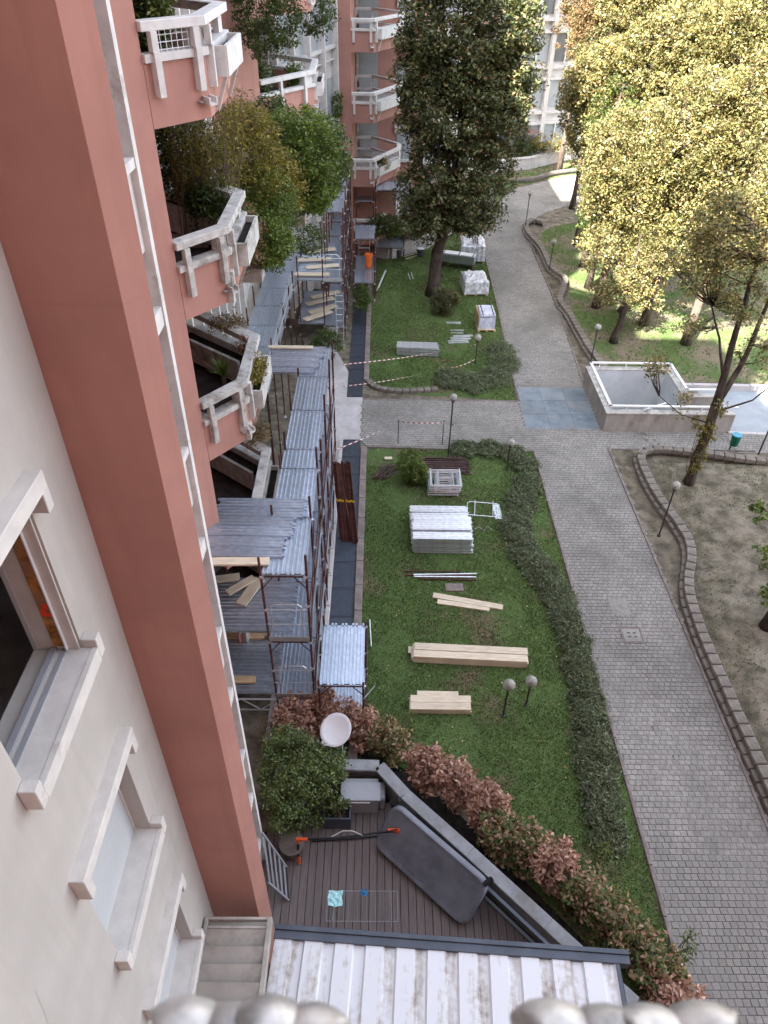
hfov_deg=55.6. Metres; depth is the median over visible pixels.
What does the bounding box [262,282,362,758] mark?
paved slab
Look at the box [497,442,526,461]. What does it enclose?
creeping shrub
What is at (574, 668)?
creeping shrub
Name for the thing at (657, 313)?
fallen leaves
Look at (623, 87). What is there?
broadleaf tree
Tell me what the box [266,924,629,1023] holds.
pergola roof
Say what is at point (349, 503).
steel tube
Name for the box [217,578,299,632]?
scaffolding
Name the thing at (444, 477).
guard frame
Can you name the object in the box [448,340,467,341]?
metal sheet
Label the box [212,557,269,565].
timber board
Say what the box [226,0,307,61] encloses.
creeper
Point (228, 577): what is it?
timber board
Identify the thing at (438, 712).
timber board
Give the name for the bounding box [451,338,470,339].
metal sheet
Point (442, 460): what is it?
steel tube
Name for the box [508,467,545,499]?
creeping shrub
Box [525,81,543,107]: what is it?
window
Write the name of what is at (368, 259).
plastic bin
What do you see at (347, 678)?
scaffolding
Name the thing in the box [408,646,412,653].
timber board
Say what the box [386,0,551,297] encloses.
broadleaf tree
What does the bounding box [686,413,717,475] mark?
ivy
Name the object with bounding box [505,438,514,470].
garden lamp
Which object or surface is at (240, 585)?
timber board
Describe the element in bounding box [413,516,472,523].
steel plank
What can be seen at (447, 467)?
steel tube
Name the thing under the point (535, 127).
window
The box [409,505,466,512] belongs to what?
steel plank
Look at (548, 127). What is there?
window
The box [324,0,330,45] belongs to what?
window
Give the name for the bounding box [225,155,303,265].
balcony shrub
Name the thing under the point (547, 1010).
balustrade
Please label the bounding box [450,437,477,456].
creeping shrub
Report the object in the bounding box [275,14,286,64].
window
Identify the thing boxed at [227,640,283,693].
scaffolding
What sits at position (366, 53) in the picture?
apartment building
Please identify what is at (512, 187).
bush
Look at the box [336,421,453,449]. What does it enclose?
barrier tape
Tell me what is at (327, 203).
balcony shrub
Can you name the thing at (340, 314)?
ladder
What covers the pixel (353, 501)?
steel tube
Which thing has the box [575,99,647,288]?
broadleaf tree
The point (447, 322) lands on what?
metal sheet
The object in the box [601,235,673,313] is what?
broadleaf tree
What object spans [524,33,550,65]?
window
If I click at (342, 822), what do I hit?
planter
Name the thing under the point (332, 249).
timber board
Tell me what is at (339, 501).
steel tube
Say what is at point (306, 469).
scaffolding
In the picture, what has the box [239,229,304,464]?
scaffolding
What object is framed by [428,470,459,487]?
guard frame
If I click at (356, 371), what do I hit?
drain grating
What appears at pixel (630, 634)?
drain cover
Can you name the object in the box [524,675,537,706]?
garden lamp
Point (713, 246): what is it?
broadleaf tree
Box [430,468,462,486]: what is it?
guard frame
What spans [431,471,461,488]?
guard frame
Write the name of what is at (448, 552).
steel plank
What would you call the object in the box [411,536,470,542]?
steel plank
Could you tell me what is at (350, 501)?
steel tube
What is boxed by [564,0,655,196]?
broadleaf tree
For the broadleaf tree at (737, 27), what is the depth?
32.98 m
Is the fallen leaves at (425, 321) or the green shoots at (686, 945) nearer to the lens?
the green shoots at (686, 945)
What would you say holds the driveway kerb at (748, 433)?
on the ground at (665, 548)
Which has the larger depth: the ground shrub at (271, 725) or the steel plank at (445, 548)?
the steel plank at (445, 548)
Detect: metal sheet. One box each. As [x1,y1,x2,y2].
[446,321,460,323]
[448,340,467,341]
[448,341,468,343]
[450,336,469,338]
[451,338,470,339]
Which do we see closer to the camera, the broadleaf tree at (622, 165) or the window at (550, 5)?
the broadleaf tree at (622, 165)
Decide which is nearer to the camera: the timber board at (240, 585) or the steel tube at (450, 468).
the timber board at (240, 585)
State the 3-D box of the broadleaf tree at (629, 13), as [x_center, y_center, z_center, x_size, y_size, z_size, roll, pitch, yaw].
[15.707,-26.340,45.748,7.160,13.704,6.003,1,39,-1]
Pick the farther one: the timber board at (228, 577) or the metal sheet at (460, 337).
the metal sheet at (460, 337)
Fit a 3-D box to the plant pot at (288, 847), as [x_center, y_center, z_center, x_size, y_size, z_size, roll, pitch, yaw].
[-1.849,6.783,14.699,0.492,0.400,0.500,1,39,-1]
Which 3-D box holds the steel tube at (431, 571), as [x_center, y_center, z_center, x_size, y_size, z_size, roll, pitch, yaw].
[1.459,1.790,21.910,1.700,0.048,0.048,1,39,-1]
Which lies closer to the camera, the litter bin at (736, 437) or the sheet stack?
the litter bin at (736, 437)
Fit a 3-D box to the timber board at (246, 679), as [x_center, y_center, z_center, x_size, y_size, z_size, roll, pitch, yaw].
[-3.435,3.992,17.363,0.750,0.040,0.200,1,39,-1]
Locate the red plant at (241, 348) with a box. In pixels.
[234,334,247,355]
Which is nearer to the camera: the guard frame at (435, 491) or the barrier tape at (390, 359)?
the guard frame at (435, 491)
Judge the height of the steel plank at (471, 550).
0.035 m
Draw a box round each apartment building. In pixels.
[0,0,274,1023]
[109,0,339,642]
[337,0,426,261]
[423,0,644,165]
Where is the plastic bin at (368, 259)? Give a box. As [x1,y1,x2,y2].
[364,252,372,268]
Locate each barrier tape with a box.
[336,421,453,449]
[343,344,476,364]
[344,359,474,386]
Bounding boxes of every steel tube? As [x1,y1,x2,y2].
[332,461,340,539]
[334,463,341,540]
[335,461,343,541]
[337,462,344,541]
[338,462,346,541]
[339,463,348,541]
[340,479,350,532]
[341,461,349,541]
[342,462,350,542]
[344,463,352,541]
[345,463,353,543]
[346,461,355,543]
[348,461,356,543]
[349,462,357,542]
[369,619,371,646]
[404,570,460,572]
[405,574,468,575]
[413,573,476,574]
[414,576,475,577]
[419,461,464,462]
[419,578,475,580]
[420,456,465,459]
[421,457,463,458]
[422,459,466,460]
[424,461,467,462]
[426,463,469,463]
[426,464,464,465]
[427,465,469,466]
[427,466,470,468]
[431,468,469,468]
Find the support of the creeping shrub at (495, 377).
on the lawn at (439, 319)
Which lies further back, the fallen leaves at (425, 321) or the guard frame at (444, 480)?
the fallen leaves at (425, 321)
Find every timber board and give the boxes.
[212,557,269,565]
[215,573,239,582]
[225,575,256,594]
[226,633,263,639]
[234,676,255,683]
[236,577,264,606]
[268,345,312,348]
[294,272,328,275]
[298,257,331,261]
[302,309,332,320]
[304,296,334,305]
[305,263,338,268]
[307,304,337,313]
[308,247,335,252]
[310,290,340,298]
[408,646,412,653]
[409,704,470,712]
[410,695,470,703]
[410,702,470,710]
[411,652,526,665]
[411,659,526,666]
[411,710,470,711]
[411,712,469,713]
[412,650,528,664]
[413,650,527,662]
[414,642,527,655]
[414,661,526,667]
[417,691,457,694]
[432,592,502,610]
[437,599,489,611]
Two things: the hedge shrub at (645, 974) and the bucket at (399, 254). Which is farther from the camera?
the bucket at (399, 254)
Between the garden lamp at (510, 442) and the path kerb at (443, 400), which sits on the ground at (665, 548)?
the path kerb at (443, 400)
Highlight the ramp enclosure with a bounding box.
[583,361,738,432]
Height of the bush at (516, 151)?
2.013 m
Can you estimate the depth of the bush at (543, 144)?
56.96 m
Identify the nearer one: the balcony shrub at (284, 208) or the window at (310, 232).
the balcony shrub at (284, 208)
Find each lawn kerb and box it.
[348,446,366,758]
[364,269,371,380]
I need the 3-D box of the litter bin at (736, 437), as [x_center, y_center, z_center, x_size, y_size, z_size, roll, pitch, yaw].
[12.958,-2.552,26.938,0.360,0.735,0.360,1,39,-1]
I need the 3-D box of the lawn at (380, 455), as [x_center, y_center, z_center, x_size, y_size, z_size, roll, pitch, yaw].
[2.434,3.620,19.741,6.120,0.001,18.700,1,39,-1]
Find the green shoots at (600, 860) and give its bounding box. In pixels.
[588,841,613,875]
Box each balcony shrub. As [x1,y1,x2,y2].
[132,0,180,52]
[154,120,230,208]
[179,172,248,247]
[203,306,250,336]
[211,90,271,150]
[213,97,291,212]
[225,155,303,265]
[238,350,268,389]
[241,201,270,275]
[244,413,274,448]
[254,87,294,136]
[254,208,299,274]
[257,58,277,92]
[257,101,343,213]
[259,144,309,215]
[292,221,327,259]
[299,175,339,220]
[306,325,344,359]
[313,111,354,194]
[331,90,344,118]
[351,283,372,314]
[361,212,403,239]
[376,154,390,169]
[392,216,426,241]
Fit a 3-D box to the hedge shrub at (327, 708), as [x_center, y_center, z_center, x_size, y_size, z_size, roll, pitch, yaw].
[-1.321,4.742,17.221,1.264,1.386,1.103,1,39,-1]
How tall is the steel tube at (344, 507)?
2.280 m
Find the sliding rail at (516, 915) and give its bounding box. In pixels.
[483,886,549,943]
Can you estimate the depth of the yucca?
15.85 m
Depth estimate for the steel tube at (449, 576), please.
21.66 m
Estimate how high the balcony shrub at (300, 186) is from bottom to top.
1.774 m
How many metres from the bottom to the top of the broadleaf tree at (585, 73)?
10.919 m
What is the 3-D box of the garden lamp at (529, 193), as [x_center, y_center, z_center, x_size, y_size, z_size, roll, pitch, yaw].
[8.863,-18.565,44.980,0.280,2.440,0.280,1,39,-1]
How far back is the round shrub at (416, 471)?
24.80 m
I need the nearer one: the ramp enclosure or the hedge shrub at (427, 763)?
the hedge shrub at (427, 763)
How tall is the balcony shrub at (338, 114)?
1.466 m
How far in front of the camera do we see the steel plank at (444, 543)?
22.29 m
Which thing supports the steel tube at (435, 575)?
on the lawn at (380, 455)
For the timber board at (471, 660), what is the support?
on the timber board at (467, 661)
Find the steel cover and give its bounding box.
[513,387,599,429]
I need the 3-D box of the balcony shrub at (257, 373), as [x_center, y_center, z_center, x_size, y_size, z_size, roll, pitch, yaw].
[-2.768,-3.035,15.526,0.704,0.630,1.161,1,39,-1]
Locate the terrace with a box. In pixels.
[262,792,527,992]
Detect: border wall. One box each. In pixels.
[365,379,437,393]
[479,168,588,203]
[522,218,607,365]
[633,445,767,815]
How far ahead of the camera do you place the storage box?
15.31 m
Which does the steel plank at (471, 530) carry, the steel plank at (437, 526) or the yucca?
the steel plank at (437, 526)
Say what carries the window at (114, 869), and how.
in the apartment building at (132, 852)
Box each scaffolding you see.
[207,498,307,573]
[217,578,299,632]
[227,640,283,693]
[238,339,336,720]
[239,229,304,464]
[267,338,325,464]
[295,245,327,342]
[317,615,374,728]
[320,161,351,345]
[353,219,375,301]
[356,190,373,255]
[375,180,406,264]
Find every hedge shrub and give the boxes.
[272,689,319,738]
[302,687,349,734]
[342,696,382,753]
[365,713,415,768]
[401,740,450,797]
[431,753,480,814]
[461,776,515,835]
[476,803,523,868]
[501,813,554,880]
[524,830,581,898]
[551,859,608,926]
[580,885,640,948]
[606,907,668,979]
[628,935,692,1002]
[644,971,710,1007]
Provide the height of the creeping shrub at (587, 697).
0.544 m
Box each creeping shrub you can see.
[429,364,466,389]
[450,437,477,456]
[457,368,490,396]
[472,438,503,457]
[477,364,512,390]
[484,339,519,357]
[485,351,522,372]
[495,508,538,547]
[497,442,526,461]
[502,485,541,519]
[505,528,544,570]
[508,454,542,473]
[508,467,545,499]
[520,550,564,588]
[539,569,581,613]
[544,600,588,638]
[553,619,597,665]
[555,648,602,688]
[563,672,610,723]
[567,703,616,753]
[569,729,626,796]
[575,759,630,833]
[578,797,634,863]
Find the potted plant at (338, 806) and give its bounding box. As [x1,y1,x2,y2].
[320,790,352,817]
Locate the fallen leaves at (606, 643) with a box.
[394,187,740,963]
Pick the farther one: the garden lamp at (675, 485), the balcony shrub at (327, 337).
the balcony shrub at (327, 337)
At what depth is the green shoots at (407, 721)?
17.18 m
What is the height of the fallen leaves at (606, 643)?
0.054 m
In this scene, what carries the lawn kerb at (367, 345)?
on the ground at (665, 548)
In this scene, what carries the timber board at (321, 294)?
on the scaffolding at (305, 308)
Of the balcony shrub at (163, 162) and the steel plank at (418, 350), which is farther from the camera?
the steel plank at (418, 350)
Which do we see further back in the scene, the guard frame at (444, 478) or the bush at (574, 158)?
the bush at (574, 158)
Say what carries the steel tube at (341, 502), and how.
on the drain grating at (342, 605)
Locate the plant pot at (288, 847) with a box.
[279,831,303,860]
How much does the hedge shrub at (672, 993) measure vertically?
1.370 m
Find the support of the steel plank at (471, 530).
on the steel plank
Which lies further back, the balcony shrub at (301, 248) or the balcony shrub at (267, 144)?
the balcony shrub at (301, 248)
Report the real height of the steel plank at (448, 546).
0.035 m
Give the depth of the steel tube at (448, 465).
25.93 m
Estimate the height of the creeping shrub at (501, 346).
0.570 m
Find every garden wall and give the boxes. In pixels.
[376,230,452,258]
[466,147,579,176]
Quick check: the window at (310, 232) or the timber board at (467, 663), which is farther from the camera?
the window at (310, 232)
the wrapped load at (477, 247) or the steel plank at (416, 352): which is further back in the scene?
the wrapped load at (477, 247)
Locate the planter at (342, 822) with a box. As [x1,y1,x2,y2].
[323,804,350,828]
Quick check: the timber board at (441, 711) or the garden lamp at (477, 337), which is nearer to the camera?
the timber board at (441, 711)
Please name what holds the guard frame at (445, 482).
on the guard frame at (449, 483)
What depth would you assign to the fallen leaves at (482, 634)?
19.43 m
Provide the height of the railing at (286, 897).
1.066 m
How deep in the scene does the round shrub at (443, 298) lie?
35.50 m
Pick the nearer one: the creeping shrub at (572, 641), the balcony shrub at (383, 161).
the creeping shrub at (572, 641)
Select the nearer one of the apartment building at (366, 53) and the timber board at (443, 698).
the timber board at (443, 698)
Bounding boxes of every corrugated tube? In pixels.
[148,992,350,1023]
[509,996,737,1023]
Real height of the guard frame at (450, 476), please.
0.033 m
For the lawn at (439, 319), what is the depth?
34.58 m
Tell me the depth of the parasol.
56.66 m
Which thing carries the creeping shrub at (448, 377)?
on the lawn at (439, 319)
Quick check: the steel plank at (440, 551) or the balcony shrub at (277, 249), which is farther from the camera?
the steel plank at (440, 551)
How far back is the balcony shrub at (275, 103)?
19.41 m
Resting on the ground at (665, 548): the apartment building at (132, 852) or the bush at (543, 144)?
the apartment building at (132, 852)
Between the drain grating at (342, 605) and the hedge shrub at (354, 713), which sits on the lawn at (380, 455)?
the hedge shrub at (354, 713)
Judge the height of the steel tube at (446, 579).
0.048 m
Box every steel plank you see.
[396,344,437,348]
[396,350,437,352]
[396,352,437,354]
[397,341,437,345]
[397,346,438,349]
[397,348,438,350]
[397,351,438,352]
[397,353,437,355]
[397,354,437,356]
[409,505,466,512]
[410,513,468,518]
[411,522,471,529]
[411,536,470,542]
[411,537,471,544]
[411,541,446,547]
[411,543,471,549]
[412,525,472,531]
[412,531,472,539]
[412,534,473,540]
[412,535,472,542]
[412,550,468,551]
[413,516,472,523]
[413,543,473,545]
[413,545,473,547]
[413,549,472,551]
[414,552,472,553]
[493,504,501,518]
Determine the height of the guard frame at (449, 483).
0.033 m
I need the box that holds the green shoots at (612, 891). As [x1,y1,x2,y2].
[606,881,634,911]
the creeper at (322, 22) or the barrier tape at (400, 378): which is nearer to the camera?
the creeper at (322, 22)
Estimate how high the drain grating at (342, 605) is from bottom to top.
0.024 m
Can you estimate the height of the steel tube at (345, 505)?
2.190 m
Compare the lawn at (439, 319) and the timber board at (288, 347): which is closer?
the timber board at (288, 347)
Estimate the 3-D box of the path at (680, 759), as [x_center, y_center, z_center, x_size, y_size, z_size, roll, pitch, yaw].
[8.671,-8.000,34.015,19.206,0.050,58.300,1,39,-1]
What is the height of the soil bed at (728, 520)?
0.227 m
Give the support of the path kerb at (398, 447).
on the ground at (665, 548)
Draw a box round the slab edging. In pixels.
[314,440,342,745]
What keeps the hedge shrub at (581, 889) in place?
on the lawn at (380, 455)
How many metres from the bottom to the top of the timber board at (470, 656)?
0.048 m
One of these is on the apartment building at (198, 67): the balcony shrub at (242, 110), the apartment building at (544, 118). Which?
the balcony shrub at (242, 110)
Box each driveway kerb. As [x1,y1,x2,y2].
[685,383,767,391]
[727,431,765,434]
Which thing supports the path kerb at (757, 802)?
on the path at (680, 759)
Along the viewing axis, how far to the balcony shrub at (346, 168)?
20.98 m
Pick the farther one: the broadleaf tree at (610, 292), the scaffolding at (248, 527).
the broadleaf tree at (610, 292)
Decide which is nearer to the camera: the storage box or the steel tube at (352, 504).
the storage box
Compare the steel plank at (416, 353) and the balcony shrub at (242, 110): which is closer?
the balcony shrub at (242, 110)
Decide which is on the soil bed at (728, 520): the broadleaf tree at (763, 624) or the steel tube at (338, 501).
the broadleaf tree at (763, 624)
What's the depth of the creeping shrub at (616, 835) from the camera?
15.57 m
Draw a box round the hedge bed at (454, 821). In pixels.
[259,726,641,1001]
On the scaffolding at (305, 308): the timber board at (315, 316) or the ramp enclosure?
the timber board at (315, 316)
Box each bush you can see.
[482,173,518,212]
[503,140,525,157]
[507,136,544,156]
[525,130,561,157]
[561,130,581,164]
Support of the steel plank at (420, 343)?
on the steel plank
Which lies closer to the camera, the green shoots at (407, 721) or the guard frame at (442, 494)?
the green shoots at (407, 721)
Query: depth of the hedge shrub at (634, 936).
13.33 m
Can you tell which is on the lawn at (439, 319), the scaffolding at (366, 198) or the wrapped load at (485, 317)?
the wrapped load at (485, 317)
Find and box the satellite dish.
[320,713,350,763]
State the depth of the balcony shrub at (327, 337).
31.36 m
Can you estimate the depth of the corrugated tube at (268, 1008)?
0.44 m
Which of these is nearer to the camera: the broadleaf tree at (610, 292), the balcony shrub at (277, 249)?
the balcony shrub at (277, 249)
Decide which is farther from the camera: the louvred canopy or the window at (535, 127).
the window at (535, 127)
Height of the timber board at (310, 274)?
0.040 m
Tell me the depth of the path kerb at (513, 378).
35.91 m
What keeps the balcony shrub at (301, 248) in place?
on the apartment building at (198, 67)
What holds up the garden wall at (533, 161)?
on the end lawn at (535, 172)
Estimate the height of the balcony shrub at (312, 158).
2.616 m
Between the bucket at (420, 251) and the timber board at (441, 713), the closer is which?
the timber board at (441, 713)
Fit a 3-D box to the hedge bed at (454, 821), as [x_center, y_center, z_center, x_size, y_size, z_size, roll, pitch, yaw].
[1.482,7.323,15.206,10.560,0.001,2.300,26,45,27]
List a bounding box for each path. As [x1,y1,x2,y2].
[360,175,767,1023]
[607,432,767,450]
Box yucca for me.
[205,353,232,397]
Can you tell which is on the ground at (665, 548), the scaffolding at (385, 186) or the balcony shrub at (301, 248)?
the scaffolding at (385, 186)
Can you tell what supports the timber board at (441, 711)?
on the timber board at (438, 712)
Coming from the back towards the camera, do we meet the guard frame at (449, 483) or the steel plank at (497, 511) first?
the guard frame at (449, 483)
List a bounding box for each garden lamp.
[447,393,456,456]
[474,334,481,363]
[501,678,515,717]
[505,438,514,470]
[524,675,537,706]
[525,191,531,225]
[549,239,556,269]
[590,323,601,360]
[657,481,680,536]
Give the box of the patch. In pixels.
[609,598,630,614]
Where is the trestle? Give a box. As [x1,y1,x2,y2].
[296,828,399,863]
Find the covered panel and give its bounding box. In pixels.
[377,796,493,923]
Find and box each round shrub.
[393,447,429,484]
[428,285,461,316]
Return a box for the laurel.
[255,719,351,837]
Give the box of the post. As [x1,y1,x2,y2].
[758,431,767,454]
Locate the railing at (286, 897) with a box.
[261,831,289,900]
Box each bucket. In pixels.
[397,249,401,257]
[417,247,423,256]
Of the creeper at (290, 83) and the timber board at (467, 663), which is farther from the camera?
the creeper at (290, 83)
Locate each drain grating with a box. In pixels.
[321,439,360,756]
[347,269,366,396]
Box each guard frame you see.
[426,479,457,496]
[427,476,458,493]
[427,477,457,494]
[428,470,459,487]
[428,472,459,489]
[429,468,460,487]
[429,472,459,488]
[429,473,460,491]
[429,475,459,492]
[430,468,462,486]
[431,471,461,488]
[467,500,496,517]
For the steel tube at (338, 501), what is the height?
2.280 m
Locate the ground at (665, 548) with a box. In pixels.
[237,142,767,949]
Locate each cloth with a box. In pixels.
[328,890,342,906]
[360,889,366,896]
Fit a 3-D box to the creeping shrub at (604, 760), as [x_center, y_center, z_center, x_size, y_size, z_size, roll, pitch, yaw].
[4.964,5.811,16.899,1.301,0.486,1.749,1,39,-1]
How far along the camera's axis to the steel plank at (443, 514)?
23.28 m
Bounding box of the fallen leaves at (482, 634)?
[366,447,640,997]
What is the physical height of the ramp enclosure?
4.302 m
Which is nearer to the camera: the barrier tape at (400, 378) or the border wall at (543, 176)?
the barrier tape at (400, 378)
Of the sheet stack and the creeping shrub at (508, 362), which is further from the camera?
the sheet stack
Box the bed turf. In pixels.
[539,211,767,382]
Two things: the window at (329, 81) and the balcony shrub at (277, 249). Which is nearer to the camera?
the balcony shrub at (277, 249)
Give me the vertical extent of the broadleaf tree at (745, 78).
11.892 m
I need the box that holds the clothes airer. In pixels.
[326,891,397,927]
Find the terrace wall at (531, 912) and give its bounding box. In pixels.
[273,759,638,1003]
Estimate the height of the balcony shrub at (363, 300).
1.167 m
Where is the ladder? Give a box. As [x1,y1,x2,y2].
[335,292,343,345]
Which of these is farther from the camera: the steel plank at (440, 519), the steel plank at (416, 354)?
the steel plank at (416, 354)
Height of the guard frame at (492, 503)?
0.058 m
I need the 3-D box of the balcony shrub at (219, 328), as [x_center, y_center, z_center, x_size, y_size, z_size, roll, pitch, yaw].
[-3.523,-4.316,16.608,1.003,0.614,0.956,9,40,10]
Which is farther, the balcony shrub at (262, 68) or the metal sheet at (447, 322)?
the metal sheet at (447, 322)
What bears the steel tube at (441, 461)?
on the steel tube
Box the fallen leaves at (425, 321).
[380,242,496,380]
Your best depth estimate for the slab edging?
22.15 m
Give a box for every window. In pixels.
[0,470,104,809]
[68,727,166,970]
[142,872,204,1019]
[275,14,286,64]
[293,13,302,55]
[305,232,311,248]
[310,5,317,51]
[318,219,323,247]
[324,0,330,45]
[326,77,332,116]
[445,0,458,14]
[515,125,537,153]
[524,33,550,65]
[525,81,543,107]
[532,0,554,16]
[542,123,563,147]
[547,79,567,106]
[553,33,577,63]
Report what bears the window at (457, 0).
in the apartment building at (544, 118)
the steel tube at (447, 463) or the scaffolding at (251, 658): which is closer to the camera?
the scaffolding at (251, 658)
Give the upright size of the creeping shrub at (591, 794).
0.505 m
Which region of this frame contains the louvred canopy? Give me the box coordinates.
[195,916,272,1003]
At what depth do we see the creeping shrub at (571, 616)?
20.30 m
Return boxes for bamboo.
[159,76,257,235]
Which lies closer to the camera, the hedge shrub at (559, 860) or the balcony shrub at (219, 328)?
the hedge shrub at (559, 860)
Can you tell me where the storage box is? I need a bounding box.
[340,778,384,812]
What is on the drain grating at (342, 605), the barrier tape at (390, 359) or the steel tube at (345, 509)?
the steel tube at (345, 509)
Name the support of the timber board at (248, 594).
on the scaffolding at (248, 618)
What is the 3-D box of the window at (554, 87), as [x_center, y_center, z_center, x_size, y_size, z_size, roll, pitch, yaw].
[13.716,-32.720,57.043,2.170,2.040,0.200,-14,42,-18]
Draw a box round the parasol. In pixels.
[505,126,538,156]
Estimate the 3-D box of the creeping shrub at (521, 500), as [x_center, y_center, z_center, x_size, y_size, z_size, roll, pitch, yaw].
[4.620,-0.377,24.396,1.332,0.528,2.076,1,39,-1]
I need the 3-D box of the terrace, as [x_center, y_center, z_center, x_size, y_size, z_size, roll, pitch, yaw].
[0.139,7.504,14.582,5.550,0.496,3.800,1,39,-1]
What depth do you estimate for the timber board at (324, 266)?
32.43 m
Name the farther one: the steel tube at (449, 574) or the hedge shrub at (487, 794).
the steel tube at (449, 574)
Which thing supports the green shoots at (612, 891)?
on the lawn at (380, 455)
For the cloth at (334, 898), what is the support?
on the clothes airer
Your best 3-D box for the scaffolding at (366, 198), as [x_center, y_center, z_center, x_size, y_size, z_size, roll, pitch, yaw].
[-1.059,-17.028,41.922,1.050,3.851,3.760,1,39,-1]
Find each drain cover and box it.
[445,583,463,591]
[619,627,644,642]
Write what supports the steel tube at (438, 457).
on the steel tube
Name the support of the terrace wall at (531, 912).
on the ground at (665, 548)
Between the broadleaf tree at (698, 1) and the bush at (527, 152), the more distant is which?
the bush at (527, 152)
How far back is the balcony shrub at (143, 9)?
10.72 m
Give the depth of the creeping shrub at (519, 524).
23.37 m
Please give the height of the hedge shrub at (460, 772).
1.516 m
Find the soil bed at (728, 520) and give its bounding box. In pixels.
[647,463,767,764]
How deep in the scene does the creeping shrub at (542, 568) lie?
21.75 m
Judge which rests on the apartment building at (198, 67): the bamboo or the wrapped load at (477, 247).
the bamboo
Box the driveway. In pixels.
[697,391,767,432]
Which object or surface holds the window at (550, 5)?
in the apartment building at (544, 118)
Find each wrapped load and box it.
[459,235,485,262]
[459,270,489,295]
[474,302,495,331]
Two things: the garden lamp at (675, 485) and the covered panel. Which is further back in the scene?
the garden lamp at (675, 485)
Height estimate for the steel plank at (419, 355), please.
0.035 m
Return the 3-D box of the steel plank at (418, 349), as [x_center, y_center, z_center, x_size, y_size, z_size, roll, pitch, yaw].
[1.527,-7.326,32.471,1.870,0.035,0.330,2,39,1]
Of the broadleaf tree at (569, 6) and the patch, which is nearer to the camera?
the patch
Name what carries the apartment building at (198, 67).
on the ground at (665, 548)
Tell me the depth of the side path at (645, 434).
27.66 m
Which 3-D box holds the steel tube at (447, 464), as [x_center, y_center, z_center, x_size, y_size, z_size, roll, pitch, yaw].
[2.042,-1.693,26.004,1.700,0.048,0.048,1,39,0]
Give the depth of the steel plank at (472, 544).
22.31 m
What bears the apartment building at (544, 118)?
on the ground at (665, 548)
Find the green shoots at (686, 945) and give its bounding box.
[672,927,699,965]
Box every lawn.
[362,448,669,1001]
[369,233,515,400]
[462,158,578,207]
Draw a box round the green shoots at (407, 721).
[397,708,417,738]
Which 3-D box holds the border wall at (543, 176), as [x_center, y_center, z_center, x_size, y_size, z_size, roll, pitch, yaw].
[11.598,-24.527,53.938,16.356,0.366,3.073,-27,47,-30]
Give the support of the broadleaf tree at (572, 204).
on the ground at (665, 548)
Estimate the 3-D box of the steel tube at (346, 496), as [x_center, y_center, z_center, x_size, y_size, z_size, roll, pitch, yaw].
[-1.156,-0.286,22.571,0.053,2.328,1.176,-7,40,-10]
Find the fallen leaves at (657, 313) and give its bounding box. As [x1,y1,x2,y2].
[555,251,751,375]
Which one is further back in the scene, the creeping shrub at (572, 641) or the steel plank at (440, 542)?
the steel plank at (440, 542)
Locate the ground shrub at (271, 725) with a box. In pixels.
[254,712,285,757]
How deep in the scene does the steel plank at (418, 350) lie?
32.39 m
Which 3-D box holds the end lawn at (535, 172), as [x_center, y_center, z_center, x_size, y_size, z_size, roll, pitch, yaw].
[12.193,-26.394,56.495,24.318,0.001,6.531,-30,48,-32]
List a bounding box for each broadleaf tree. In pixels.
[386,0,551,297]
[549,0,598,170]
[553,32,653,246]
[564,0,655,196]
[564,22,623,209]
[571,70,649,267]
[571,96,688,308]
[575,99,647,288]
[586,234,665,344]
[590,0,690,204]
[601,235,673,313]
[606,0,739,249]
[630,58,759,326]
[641,136,767,485]
[661,0,759,152]
[673,0,767,272]
[679,44,767,346]
[747,498,767,631]
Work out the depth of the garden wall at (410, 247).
41.86 m
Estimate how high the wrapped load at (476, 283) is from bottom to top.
0.915 m
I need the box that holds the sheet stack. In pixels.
[441,249,475,269]
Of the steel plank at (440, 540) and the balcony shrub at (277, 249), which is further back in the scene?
the steel plank at (440, 540)
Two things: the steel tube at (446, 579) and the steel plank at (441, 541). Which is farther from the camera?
the steel plank at (441, 541)
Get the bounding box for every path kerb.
[366,399,518,401]
[368,446,532,451]
[485,254,519,400]
[529,242,582,382]
[533,450,677,958]
[607,447,767,830]
[610,448,767,453]
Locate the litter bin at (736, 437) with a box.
[729,432,742,449]
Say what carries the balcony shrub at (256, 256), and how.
on the apartment building at (198, 67)
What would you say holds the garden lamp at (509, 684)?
on the lawn at (380, 455)
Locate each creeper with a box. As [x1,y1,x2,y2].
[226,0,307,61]
[283,59,305,87]
[290,0,341,41]
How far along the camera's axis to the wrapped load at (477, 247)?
41.05 m
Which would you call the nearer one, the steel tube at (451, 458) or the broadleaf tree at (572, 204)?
the steel tube at (451, 458)
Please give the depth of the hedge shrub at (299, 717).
16.82 m
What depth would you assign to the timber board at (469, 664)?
19.19 m
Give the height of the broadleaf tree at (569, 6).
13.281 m
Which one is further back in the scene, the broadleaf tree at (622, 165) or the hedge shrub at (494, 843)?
the broadleaf tree at (622, 165)

